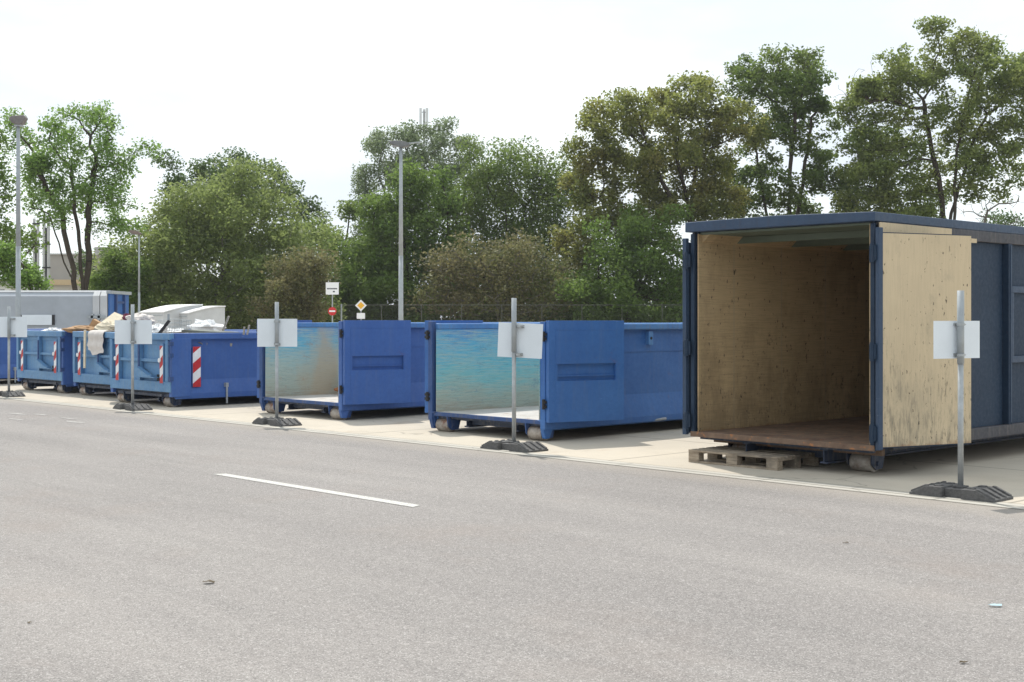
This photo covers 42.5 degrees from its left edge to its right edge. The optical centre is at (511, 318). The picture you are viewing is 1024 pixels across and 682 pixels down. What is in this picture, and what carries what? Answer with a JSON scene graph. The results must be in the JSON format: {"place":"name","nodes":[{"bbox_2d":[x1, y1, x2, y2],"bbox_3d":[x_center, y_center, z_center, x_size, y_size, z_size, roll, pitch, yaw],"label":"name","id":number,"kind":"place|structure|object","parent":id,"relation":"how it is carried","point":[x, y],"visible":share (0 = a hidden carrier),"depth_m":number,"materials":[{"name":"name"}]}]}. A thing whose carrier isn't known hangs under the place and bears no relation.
{"place":"outdoors","nodes":[
{"label":"outdoors","id":0,"kind":"place"},
{"bbox_2d":[67,245,127,289],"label":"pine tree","id":1,"kind":"object","parent":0,"point":[83,262],"visible":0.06,"depth_m":109.15,"materials":[{"name":"green plant"}]},
{"bbox_2d":[42,247,181,303],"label":"industrial hall","id":2,"kind":"structure","parent":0,"point":[58,270],"depth_m":130.00,"materials":[{"name":"metal"}]},
{"bbox_2d":[0,398,1023,681],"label":"asphalt road","id":3,"kind":"structure","parent":0,"point":[124,536],"depth_m":8.97,"materials":[{"name":"grey asphalt"}]},
{"bbox_2d":[8,413,85,422],"bbox_3d":[-8.528,1.696,22.947,4.286,0.001,0.981,0,0,41],"label":"worn road marking","id":4,"kind":"object","parent":3,"relation":"on","point":[46,414],"visible":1,"depth_m":22.40,"materials":[{"name":"paint"}]},
{"bbox_2d":[215,474,418,506],"bbox_3d":[-2.034,1.696,13.173,0.130,0.001,3.470,0,0,-43],"label":"road marking","id":5,"kind":"object","parent":3,"relation":"on","point":[330,491],"visible":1,"depth_m":13.01,"materials":[{"name":"paint"}]},
{"bbox_2d":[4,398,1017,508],"bbox_3d":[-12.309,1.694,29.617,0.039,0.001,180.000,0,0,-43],"label":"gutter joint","id":6,"kind":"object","parent":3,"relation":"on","point":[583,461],"depth_m":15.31,"materials":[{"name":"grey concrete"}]},
{"bbox_2d":[0,379,1023,509],"bbox_3d":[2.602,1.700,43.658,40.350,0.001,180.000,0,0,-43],"label":"concrete apron","id":7,"kind":"object","parent":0,"point":[999,464],"depth_m":17.96,"materials":[{"name":"beige concrete"}]},
{"bbox_2d":[0,306,26,396],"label":"sign post","id":8,"kind":"object","parent":7,"relation":"on","point":[10,326],"visible":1,"depth_m":28.98,"materials":[{"name":"metal"}]},
{"bbox_2d":[0,281,27,289],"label":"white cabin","id":9,"kind":"object","parent":7,"relation":"on","point":[4,287],"visible":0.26,"depth_m":60.00,"materials":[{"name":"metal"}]},
{"bbox_2d":[9,115,27,316],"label":"street lamp","id":10,"kind":"object","parent":7,"relation":"on","point":[19,121],"visible":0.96,"depth_m":40.94,"materials":[{"name":"grey metal"}]},
{"bbox_2d":[0,123,49,273],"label":"ash tree","id":11,"kind":"object","parent":7,"relation":"on","point":[9,231],"visible":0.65,"depth_m":66.13,"materials":[{"name":"green plant"}]},
{"bbox_2d":[0,239,53,289],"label":"roadside shrub","id":12,"kind":"object","parent":7,"relation":"on","point":[30,278],"visible":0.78,"depth_m":59.74,"materials":[{"name":"green plant"}]},
{"bbox_2d":[0,328,60,382],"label":"closed container","id":13,"kind":"object","parent":7,"relation":"on","point":[4,359],"visible":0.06,"depth_m":34.27,"materials":[{"name":"blue metal"}]},
{"bbox_2d":[32,219,39,288],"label":"chimney","id":14,"kind":"object","parent":7,"relation":"on","point":[35,256],"visible":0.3,"depth_m":112.21,"materials":[{"name":"metal"}]},
{"bbox_2d":[42,216,50,289],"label":"chimney","id":15,"kind":"object","parent":7,"relation":"on","point":[46,267],"visible":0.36,"depth_m":112.20,"materials":[{"name":"metal"}]},
{"bbox_2d":[39,280,80,289],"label":"loading annex","id":16,"kind":"object","parent":7,"relation":"on","point":[62,284],"visible":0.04,"depth_m":118.00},
{"bbox_2d":[0,290,131,328],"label":"press container","id":17,"kind":"object","parent":7,"relation":"on","point":[41,309],"visible":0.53,"depth_m":42.00,"materials":[{"name":"white metal"}]},
{"bbox_2d":[0,100,165,289],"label":"ash tree","id":18,"kind":"object","parent":7,"relation":"on","point":[37,164],"visible":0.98,"depth_m":71.81,"materials":[{"name":"green plant"}]},
{"bbox_2d":[88,246,156,313],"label":"leafy shrub","id":19,"kind":"object","parent":7,"relation":"on","point":[115,277],"visible":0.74,"depth_m":73.51,"materials":[{"name":"green plant"}]},
{"bbox_2d":[113,304,152,410],"bbox_3d":[-7.094,0.715,24.734,0.512,1.970,0.874,0,0,-43],"label":"sign post","id":20,"kind":"object","parent":7,"relation":"on","point":[132,331],"visible":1,"depth_m":24.76,"materials":[{"name":"metal"}]},
{"bbox_2d":[16,329,252,392],"bbox_3d":[-9.017,0.988,32.636,5.720,1.424,2.542,0,0,-43],"label":"closed container","id":21,"kind":"object","parent":7,"relation":"on","point":[44,358],"visible":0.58,"depth_m":30.57,"materials":[{"name":"blue metal"}]},
{"bbox_2d":[128,230,141,312],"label":"street lamp","id":22,"kind":"object","parent":7,"relation":"on","point":[135,232],"visible":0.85,"depth_m":69.95,"materials":[{"name":"grey metal"}]},
{"bbox_2d":[73,330,255,394],"bbox_3d":[-6.926,0.988,30.416,5.720,1.424,2.542,0,0,-43],"label":"closed container","id":23,"kind":"object","parent":7,"relation":"on","point":[93,377],"visible":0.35,"depth_m":29.00,"materials":[{"name":"blue metal"}]},
{"bbox_2d":[61,325,94,332],"bbox_3d":[-9.659,0.246,29.818,0.972,0.203,0.609,0,0,0],"label":"cardboard sheet","id":24,"kind":"object","parent":23,"relation":"on","point":[79,328],"visible":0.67,"depth_m":29.58,"materials":[{"name":"brown cardboard"}]},
{"bbox_2d":[89,319,100,325],"bbox_3d":[-9.442,0.153,29.900,0.440,0.300,0.200,0,0,0],"label":"cardboard box","id":25,"kind":"object","parent":24,"relation":"on","point":[94,322],"visible":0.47,"depth_m":29.80,"materials":[{"name":"brown cardboard"}]},
{"bbox_2d":[95,321,114,331],"bbox_3d":[-9.064,0.186,29.619,0.630,0.269,0.419,0,0,0],"label":"cream cushion","id":26,"kind":"object","parent":24,"relation":"on","point":[109,325],"visible":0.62,"depth_m":29.45,"materials":[{"name":"beige fabric"}]},
{"bbox_2d":[94,312,122,331],"bbox_3d":[-9.051,0.118,29.650,0.300,0.120,0.688,20,40,18],"label":"leaning panel","id":27,"kind":"object","parent":26,"relation":"on","point":[113,317],"visible":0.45,"depth_m":29.71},
{"bbox_2d":[83,330,85,367],"bbox_3d":[-9.349,0.660,28.832,0.031,0.840,0.075,1,-1,-43],"label":"wood lath","id":28,"kind":"object","parent":23,"relation":"hanging from","point":[84,357],"visible":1,"depth_m":28.81,"materials":[{"name":"beige wood"}]},
{"bbox_2d":[87,330,114,354],"bbox_3d":[-8.889,0.520,28.648,0.424,0.545,0.774,0,0,-43],"label":"hanging cloth","id":29,"kind":"object","parent":23,"relation":"hanging from","point":[95,342],"visible":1,"depth_m":28.48,"materials":[{"name":"white fabric"}]},
{"bbox_2d":[125,313,155,323],"bbox_3d":[-7.903,0.019,27.972,0.639,0.306,0.616,0,0,0],"label":"trash bag","id":30,"kind":"object","parent":23,"relation":"on","point":[140,316],"visible":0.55,"depth_m":27.87,"materials":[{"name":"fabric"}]},
{"bbox_2d":[140,304,202,328],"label":"white storage box","id":31,"kind":"object","parent":7,"relation":"on","point":[160,313],"visible":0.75,"depth_m":51.70,"materials":[{"name":"grey paint"}]},
{"bbox_2d":[110,331,256,406],"bbox_3d":[-5.338,0.988,27.927,5.720,1.424,2.542,0,0,-43],"label":"waste skip","id":32,"kind":"object","parent":7,"relation":"on","point":[173,369],"visible":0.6,"depth_m":25.88,"materials":[{"name":"blue paint"}]},
{"bbox_2d":[187,319,225,330],"bbox_3d":[-6.523,0.203,27.988,0.867,0.407,0.753,0,0,0],"label":"plastic sheet","id":33,"kind":"object","parent":32,"relation":"on","point":[208,324],"visible":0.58,"depth_m":27.82,"materials":[{"name":"white plastic"}]},
{"bbox_2d":[182,330,238,332],"bbox_3d":[-6.124,0.267,26.700,1.417,0.051,0.450,2,2,45],"label":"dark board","id":34,"kind":"object","parent":32,"relation":"on","point":[202,331],"visible":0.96,"depth_m":26.51,"materials":[{"name":"grey"}]},
{"bbox_3d":[-5.347,0.753,27.923,5.200,0.818,2.384,0,0,-43],"label":"refuse heap","id":35,"kind":"object","parent":32,"relation":"in","visible":0},
{"bbox_2d":[152,323,168,332],"bbox_3d":[-7.259,0.240,26.992,0.458,0.313,0.583,0,0,0],"label":"plastic bag","id":36,"kind":"object","parent":35,"relation":"on","point":[156,327],"visible":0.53,"depth_m":26.88,"materials":[{"name":"white plastic"}]},
{"bbox_2d":[158,320,170,332],"bbox_3d":[-6.996,0.170,26.500,0.050,0.338,0.090,37,0,0],"label":"metal profile","id":37,"kind":"object","parent":35,"relation":"on","point":[165,325],"visible":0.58,"depth_m":26.45,"materials":[{"name":"black metal"}]},
{"bbox_2d":[157,319,190,332],"bbox_3d":[-6.958,0.174,27.182,0.412,0.351,0.740,0,0,-43],"label":"wire crate","id":38,"kind":"object","parent":35,"relation":"on","point":[179,327],"visible":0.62,"depth_m":27.19,"materials":[{"name":"grey metal"}]},
{"bbox_2d":[167,328,183,332],"bbox_3d":[-7.096,0.288,27.491,1.003,0.184,0.622,0,0,0],"label":"white sheet pile","id":39,"kind":"object","parent":35,"relation":"on","point":[176,331],"visible":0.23,"depth_m":27.30,"materials":[{"name":"plastic"}]},
{"bbox_2d":[222,316,229,330],"bbox_3d":[-5.880,0.137,27.000,0.030,0.413,0.090,22,0,0],"label":"grey plank","id":40,"kind":"object","parent":35,"relation":"on","point":[226,322],"visible":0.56,"depth_m":26.95,"materials":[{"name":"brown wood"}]},
{"bbox_2d":[179,306,225,328],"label":"white storage box","id":41,"kind":"object","parent":7,"relation":"on","point":[216,314],"visible":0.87,"depth_m":51.83,"materials":[{"name":"grey paint"}]},
{"bbox_2d":[76,154,346,329],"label":"willow tree","id":42,"kind":"object","parent":7,"relation":"on","point":[221,219],"visible":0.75,"depth_m":75.61,"materials":[{"name":"green plant"}]},
{"bbox_2d":[150,146,334,268],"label":"oak tree","id":43,"kind":"object","parent":7,"relation":"on","point":[202,166],"visible":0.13,"depth_m":91.56,"materials":[{"name":"green plant"}]},
{"bbox_2d":[137,274,372,328],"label":"undergrowth","id":44,"kind":"object","parent":7,"relation":"on","point":[342,291],"visible":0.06,"depth_m":82.77,"materials":[{"name":"green plant"}]},
{"bbox_2d":[252,302,301,426],"bbox_3d":[-3.756,0.715,21.188,0.484,1.970,0.866,0,0,-43],"label":"sign post","id":45,"kind":"object","parent":7,"relation":"on","point":[276,332],"visible":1,"depth_m":21.20,"materials":[{"name":"metal"}]},
{"bbox_2d":[243,245,343,322],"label":"leafy shrub","id":46,"kind":"object","parent":7,"relation":"on","point":[286,292],"visible":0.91,"depth_m":71.36,"materials":[{"name":"green plant"}]},
{"bbox_2d":[326,282,338,321],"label":"traffic sign","id":47,"kind":"object","parent":7,"relation":"on","point":[332,288],"visible":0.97,"depth_m":66.00,"materials":[{"name":"metal"}]},
{"bbox_2d":[287,199,414,312],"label":"young tree","id":48,"kind":"object","parent":7,"relation":"on","point":[349,209],"visible":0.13,"depth_m":85.94,"materials":[{"name":"green plant"}]},
{"bbox_2d":[355,300,366,319],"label":"traffic sign","id":49,"kind":"object","parent":7,"relation":"on","point":[360,305],"visible":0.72,"depth_m":70.00,"materials":[{"name":"white metal"}]},
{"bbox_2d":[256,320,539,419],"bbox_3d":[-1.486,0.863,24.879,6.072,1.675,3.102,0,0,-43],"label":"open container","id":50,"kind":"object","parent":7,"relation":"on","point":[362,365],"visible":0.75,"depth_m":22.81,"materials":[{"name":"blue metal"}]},
{"bbox_2d":[256,320,311,397],"bbox_3d":[-4.205,0.728,24.263,0.134,1.405,1.291,0,0,39],"label":"door","id":51,"kind":"structure","parent":50,"relation":"in","point":[258,381],"depth_m":23.83,"materials":[{"name":"blue paint"}]},
{"bbox_2d":[339,320,410,404],"bbox_3d":[-2.315,0.728,22.245,1.287,1.405,0.149,0,0,-31],"label":"door","id":52,"kind":"structure","parent":50,"relation":"in","point":[376,353],"depth_m":22.19,"materials":[{"name":"blue paint"}]},
{"bbox_2d":[322,156,477,321],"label":"linden tree","id":53,"kind":"object","parent":7,"relation":"on","point":[382,230],"visible":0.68,"depth_m":80.75,"materials":[{"name":"green plant"}]},
{"bbox_2d":[389,140,421,319],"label":"street lamp","id":54,"kind":"object","parent":7,"relation":"on","point":[399,144],"visible":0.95,"depth_m":46.94,"materials":[{"name":"grey metal"}]},
{"bbox_2d":[348,116,489,292],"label":"poplar tree","id":55,"kind":"object","parent":7,"relation":"on","point":[437,142],"visible":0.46,"depth_m":95.14,"materials":[{"name":"green plant"}]},
{"bbox_2d":[419,108,427,288],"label":"antenna mast","id":56,"kind":"object","parent":7,"relation":"on","point":[420,115],"visible":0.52,"depth_m":117.83,"materials":[{"name":"metal"}]},
{"bbox_2d":[404,226,600,321],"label":"dry shrub","id":57,"kind":"object","parent":7,"relation":"on","point":[495,262],"visible":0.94,"depth_m":75.19,"materials":[{"name":"green plant"}]},
{"bbox_2d":[340,304,682,322],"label":"chain link fence","id":58,"kind":"object","parent":7,"relation":"on","point":[461,307],"visible":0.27,"depth_m":73.00,"materials":[{"name":"metal"}]},
{"bbox_2d":[0,396,1023,509],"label":"gutter strip","id":59,"kind":"object","parent":7,"relation":"on","point":[857,489],"depth_m":15.56,"materials":[{"name":"concrete"}]},
{"bbox_2d":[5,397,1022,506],"bbox_3d":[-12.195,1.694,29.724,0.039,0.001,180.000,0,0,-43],"label":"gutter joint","id":60,"kind":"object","parent":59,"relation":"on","point":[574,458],"depth_m":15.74,"materials":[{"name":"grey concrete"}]},
{"bbox_2d":[480,298,547,452],"bbox_3d":[0.035,0.715,17.134,0.449,1.970,0.872,0,0,-43],"label":"sign post","id":61,"kind":"object","parent":7,"relation":"on","point":[518,340],"visible":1,"depth_m":17.11,"materials":[{"name":"metal"}]},
{"bbox_2d":[423,135,614,321],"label":"tree","id":62,"kind":"object","parent":7,"relation":"on","point":[506,200],"visible":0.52,"depth_m":84.60,"materials":[{"name":"green plant"}]},
{"bbox_2d":[357,265,681,322],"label":"undergrowth","id":63,"kind":"object","parent":7,"relation":"on","point":[458,315],"visible":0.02,"depth_m":88.85,"materials":[{"name":"green plant"}]},
{"bbox_2d":[425,320,682,440],"bbox_3d":[1.824,0.863,21.072,6.072,1.675,3.164,0,0,-43],"label":"open container","id":64,"kind":"object","parent":7,"relation":"on","point":[582,374],"visible":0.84,"depth_m":19.74,"materials":[{"name":"blue metal"}]},
{"bbox_2d":[425,320,482,412],"bbox_3d":[-0.915,0.728,20.479,0.134,1.405,1.291,0,0,39],"label":"door","id":65,"kind":"structure","parent":64,"relation":"in","point":[427,394],"depth_m":20.05,"materials":[{"name":"blue paint"}]},
{"bbox_2d":[542,321,623,422],"bbox_3d":[0.989,0.728,18.434,1.287,1.405,0.149,0,0,-28],"label":"door","id":66,"kind":"structure","parent":64,"relation":"in","point":[585,359],"depth_m":18.37,"materials":[{"name":"blue paint"}]},
{"bbox_2d":[536,203,694,322],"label":"maple tree","id":67,"kind":"object","parent":7,"relation":"on","point":[620,265],"visible":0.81,"depth_m":74.80,"materials":[{"name":"green plant"}]},
{"bbox_2d":[545,70,776,305],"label":"maple tree","id":68,"kind":"object","parent":7,"relation":"on","point":[649,162],"visible":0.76,"depth_m":79.11,"materials":[{"name":"green plant"}]},
{"bbox_2d":[689,445,818,470],"bbox_3d":[2.827,1.624,15.464,0.824,0.151,1.260,0,0,-44],"label":"wooden pallet","id":69,"kind":"object","parent":7,"relation":"on","point":[775,459],"visible":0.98,"depth_m":15.26,"materials":[{"name":"brown wood"}]},
{"bbox_2d":[715,42,864,217],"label":"maple tree","id":70,"kind":"object","parent":7,"relation":"on","point":[806,78],"visible":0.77,"depth_m":83.41,"materials":[{"name":"green plant"}]},
{"bbox_2d":[683,211,1023,471],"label":"tall container","id":71,"kind":"object","parent":7,"relation":"on","point":[813,333],"visible":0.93,"depth_m":15.90,"materials":[{"name":"blue paint"}]},
{"bbox_2d":[683,238,690,434],"bbox_3d":[2.491,0.212,16.325,0.131,2.365,1.340,0,0,39],"label":"door","id":72,"kind":"structure","parent":71,"relation":"in","point":[686,244],"depth_m":15.87,"materials":[{"name":"blue paint"}]},
{"bbox_2d":[869,227,970,450],"bbox_3d":[4.414,0.212,14.245,1.330,2.365,0.125,0,0,-24],"label":"door","id":73,"kind":"structure","parent":71,"relation":"in","point":[919,277],"depth_m":14.15,"materials":[{"name":"beige wood"}]},
{"bbox_2d":[826,124,952,218],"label":"maple tree","id":74,"kind":"object","parent":7,"relation":"on","point":[844,187],"visible":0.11,"depth_m":82.81,"materials":[{"name":"green plant"}]},
{"bbox_2d":[827,15,1023,219],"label":"maple tree","id":75,"kind":"object","parent":7,"relation":"on","point":[876,89],"visible":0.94,"depth_m":79.45,"materials":[{"name":"green plant"}]},
{"bbox_2d":[909,290,1012,502],"bbox_3d":[4.299,0.715,12.606,0.602,1.970,0.865,0,0,-43],"label":"sign post","id":76,"kind":"object","parent":7,"relation":"on","point":[959,339],"visible":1,"depth_m":12.57,"materials":[{"name":"metal"}]},
{"bbox_2d":[958,194,1018,225],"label":"bare tree","id":77,"kind":"object","parent":7,"relation":"on","point":[985,217],"visible":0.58,"depth_m":87.92,"materials":[{"name":"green plant"}]},
{"bbox_2d":[979,207,1023,226],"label":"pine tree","id":78,"kind":"object","parent":7,"relation":"on","point":[1009,219],"visible":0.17,"depth_m":95.05,"materials":[{"name":"green plant"}]},
{"bbox_2d":[0,0,1023,317],"label":"sky","id":79,"kind":"structure","parent":0,"point":[301,84],"materials":[{"name":"white"}]},
{"bbox_2d":[835,60,872,160],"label":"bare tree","id":80,"kind":"object","parent":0,"point":[848,108],"visible":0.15,"depth_m":91.86,"materials":[{"name":"green plant"}]}
]}

